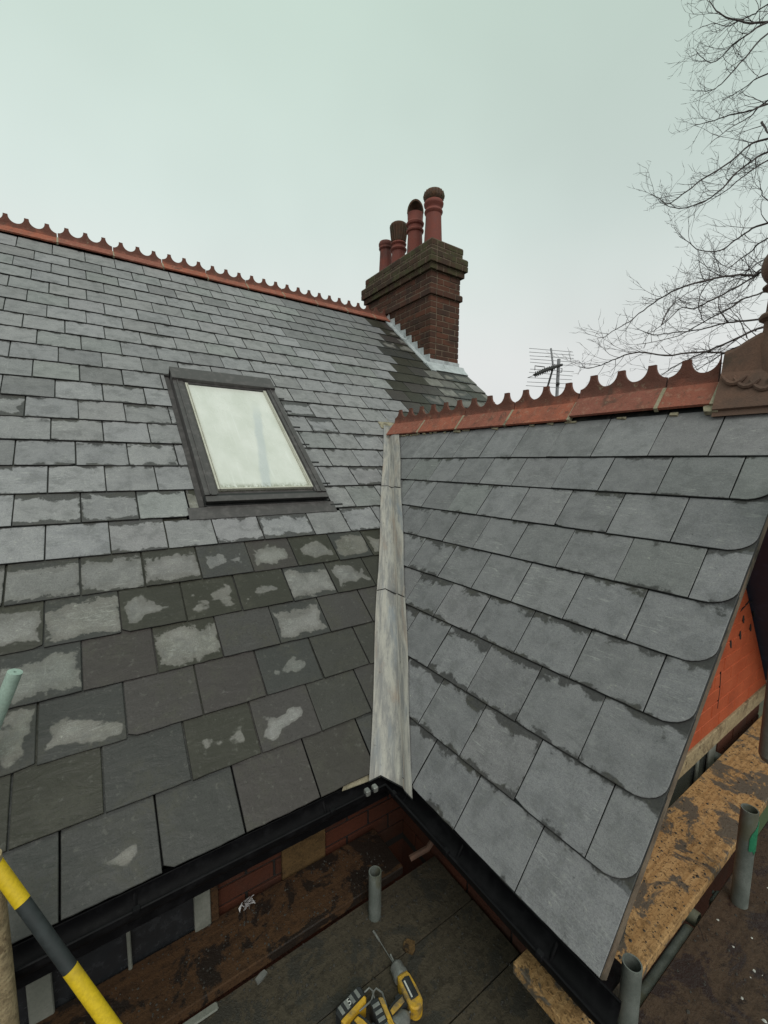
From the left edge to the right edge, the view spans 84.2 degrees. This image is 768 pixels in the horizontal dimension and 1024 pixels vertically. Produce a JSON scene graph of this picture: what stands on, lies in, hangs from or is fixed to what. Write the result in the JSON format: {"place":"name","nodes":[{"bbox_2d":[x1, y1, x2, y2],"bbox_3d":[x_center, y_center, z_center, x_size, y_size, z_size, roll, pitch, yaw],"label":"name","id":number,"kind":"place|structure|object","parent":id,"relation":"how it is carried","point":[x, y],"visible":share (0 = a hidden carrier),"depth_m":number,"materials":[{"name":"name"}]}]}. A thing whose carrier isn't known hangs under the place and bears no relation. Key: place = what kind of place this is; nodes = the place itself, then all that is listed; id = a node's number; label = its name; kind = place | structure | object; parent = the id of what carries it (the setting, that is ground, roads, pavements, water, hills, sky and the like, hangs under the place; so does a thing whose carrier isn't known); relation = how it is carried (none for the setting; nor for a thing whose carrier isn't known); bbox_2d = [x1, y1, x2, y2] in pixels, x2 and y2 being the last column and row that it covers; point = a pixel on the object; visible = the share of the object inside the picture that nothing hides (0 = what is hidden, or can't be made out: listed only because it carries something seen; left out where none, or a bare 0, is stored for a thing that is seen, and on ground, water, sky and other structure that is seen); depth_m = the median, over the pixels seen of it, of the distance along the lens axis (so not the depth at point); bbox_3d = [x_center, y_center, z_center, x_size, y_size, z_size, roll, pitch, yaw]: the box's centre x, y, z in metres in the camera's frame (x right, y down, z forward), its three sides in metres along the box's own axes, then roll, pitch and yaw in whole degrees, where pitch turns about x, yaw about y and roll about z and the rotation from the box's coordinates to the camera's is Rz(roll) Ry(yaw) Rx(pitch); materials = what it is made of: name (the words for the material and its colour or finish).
{"place":"outdoors","nodes":[
{"label":"outdoors","id":0,"kind":"place"},
{"bbox_2d":[0,0,767,403],"label":"sky","id":1,"kind":"structure","parent":0,"point":[279,141],"materials":[{"name":"white"}]},
{"bbox_2d":[758,700,767,833],"bbox_3d":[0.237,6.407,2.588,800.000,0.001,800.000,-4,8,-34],"label":"ground","id":2,"kind":"structure","parent":0,"point":[763,818],"depth_m":8.16,"materials":[{"name":"soil"}]},
{"bbox_2d":[0,187,767,1023],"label":"brick house","id":3,"kind":"structure","parent":2,"relation":"on","point":[294,581],"depth_m":1.86,"materials":[{"name":"stone"}]},
{"bbox_2d":[17,866,218,1023],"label":"window","id":4,"kind":"structure","parent":3,"relation":"in","point":[39,999],"depth_m":1.41,"materials":[{"name":"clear glass"}]},
{"bbox_2d":[159,366,342,519],"bbox_3d":[-0.995,-0.548,3.016,0.962,1.020,1.223,-4,8,-34],"label":"roof window","id":5,"kind":"structure","parent":3,"relation":"in","point":[245,457],"depth_m":2.86,"materials":[{"name":"white glass"}]},
{"bbox_2d":[526,348,573,395],"bbox_3d":[1.960,-1.038,5.550,0.978,2.246,0.431,-4,8,-34],"label":"television aerial","id":6,"kind":"object","parent":3,"relation":"attached to","point":[558,365],"visible":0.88,"depth_m":5.58,"materials":[{"name":"metal"}]},
{"bbox_2d":[668,745,715,807],"bbox_3d":[1.433,1.448,2.053,0.740,0.438,0.015,-4,8,-34],"label":"window","id":7,"kind":"structure","parent":3,"relation":"in","point":[697,769],"depth_m":2.10,"materials":[{"name":"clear glass"}]},
{"bbox_2d":[0,668,767,1023],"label":"scaffold","id":8,"kind":"object","parent":2,"relation":"on","point":[634,988],"visible":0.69,"depth_m":1.12,"materials":[{"name":"grey metal"}]},
{"bbox_2d":[36,829,402,1023],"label":"scaffold board","id":9,"kind":"object","parent":8,"relation":"on","point":[225,975],"visible":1,"depth_m":1.49,"materials":[{"name":"brown wood"}]},
{"bbox_2d":[84,838,385,1023],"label":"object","id":10,"kind":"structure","parent":9,"relation":"on","point":[207,970],"depth_m":1.52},
{"bbox_2d":[239,895,254,911],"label":"foil litter","id":11,"kind":"object","parent":9,"relation":"on","point":[251,900],"visible":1,"depth_m":1.60,"materials":[{"name":"silver metal"}]},
{"bbox_2d":[198,856,470,1023],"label":"deck board","id":12,"kind":"object","parent":8,"relation":"on","point":[297,968],"visible":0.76,"depth_m":1.49,"materials":[{"name":"grey wood"}]},
{"bbox_2d":[183,1002,218,1023],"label":"white strip","id":13,"kind":"object","parent":12,"relation":"on","point":[202,1015],"visible":1,"depth_m":1.32,"materials":[{"name":"grey paint"}]},
{"bbox_2d":[255,969,266,984],"bbox_3d":[-0.412,1.558,1.424,0.021,0.007,0.040,5,8,32],"label":"board band clip","id":14,"kind":"object","parent":12,"relation":"on","point":[260,977],"visible":1,"depth_m":1.42,"materials":[{"name":"silver metal"}]},
{"bbox_2d":[403,938,414,954],"bbox_3d":[0.090,1.552,1.518,0.044,0.007,0.042,3,7,17],"label":"wood offcut","id":15,"kind":"object","parent":12,"relation":"on","point":[409,946],"visible":1,"depth_m":1.51,"materials":[{"name":"brown wood"}]},
{"bbox_2d":[318,900,518,1023],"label":"deck board","id":16,"kind":"object","parent":8,"relation":"on","point":[473,944],"visible":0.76,"depth_m":1.46,"materials":[{"name":"grey wood"}]},
{"bbox_2d":[336,987,410,1023],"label":"cordless drill","id":17,"kind":"object","parent":16,"relation":"on","point":[351,1007],"visible":1,"depth_m":1.30,"materials":[{"name":"yellow plastic"}]},
{"bbox_2d":[218,865,547,1023],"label":"deck grit","id":18,"kind":"object","parent":16,"relation":"on","point":[345,951],"visible":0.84,"depth_m":1.45,"materials":[{"name":"grey gravel"}]},
{"bbox_2d":[370,954,422,1023],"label":"cordless drill","id":19,"kind":"object","parent":16,"relation":"on","point":[408,997],"visible":0.97,"depth_m":1.33,"materials":[{"name":"yellow plastic"}]},
{"bbox_2d":[373,930,392,961],"bbox_3d":[-0.004,1.551,1.516,0.009,0.008,0.125,-4,8,-34],"label":"drill bit","id":20,"kind":"object","parent":19,"relation":"attached to","point":[376,936],"visible":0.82,"depth_m":1.53,"materials":[{"name":"silver metal"}]},
{"bbox_2d":[450,955,554,1023],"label":"deck board","id":21,"kind":"object","parent":8,"relation":"on","point":[497,990],"visible":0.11,"depth_m":1.35,"materials":[{"name":"grey wood"}]},
{"bbox_2d":[513,716,767,1023],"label":"scaffold board","id":22,"kind":"object","parent":8,"relation":"on","point":[548,993],"visible":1,"depth_m":1.59,"materials":[{"name":"brown wood"}]},
{"bbox_2d":[540,734,766,1023],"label":"mud crumbs","id":23,"kind":"object","parent":22,"relation":"on","point":[630,940],"visible":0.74,"depth_m":1.59,"materials":[{"name":"brown soil"}]},
{"bbox_2d":[638,821,767,1023],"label":"plywood sheet","id":24,"kind":"object","parent":8,"relation":"on","point":[665,1001],"depth_m":1.27,"materials":[{"name":"brown wood"}]},
{"bbox_2d":[671,837,766,1019],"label":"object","id":25,"kind":"object","parent":24,"relation":"on","point":[688,1011],"visible":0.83,"depth_m":1.26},
{"bbox_2d":[716,887,767,1022],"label":"white flecks","id":26,"kind":"object","parent":24,"relation":"on","point":[763,1020],"visible":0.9,"depth_m":1.20,"materials":[{"name":"white"}]},
{"bbox_2d":[546,0,767,386],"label":"bare tree","id":27,"kind":"object","parent":2,"relation":"on","point":[757,273],"visible":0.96,"depth_m":9.99,"materials":[{"name":"brown plant"}]}
]}

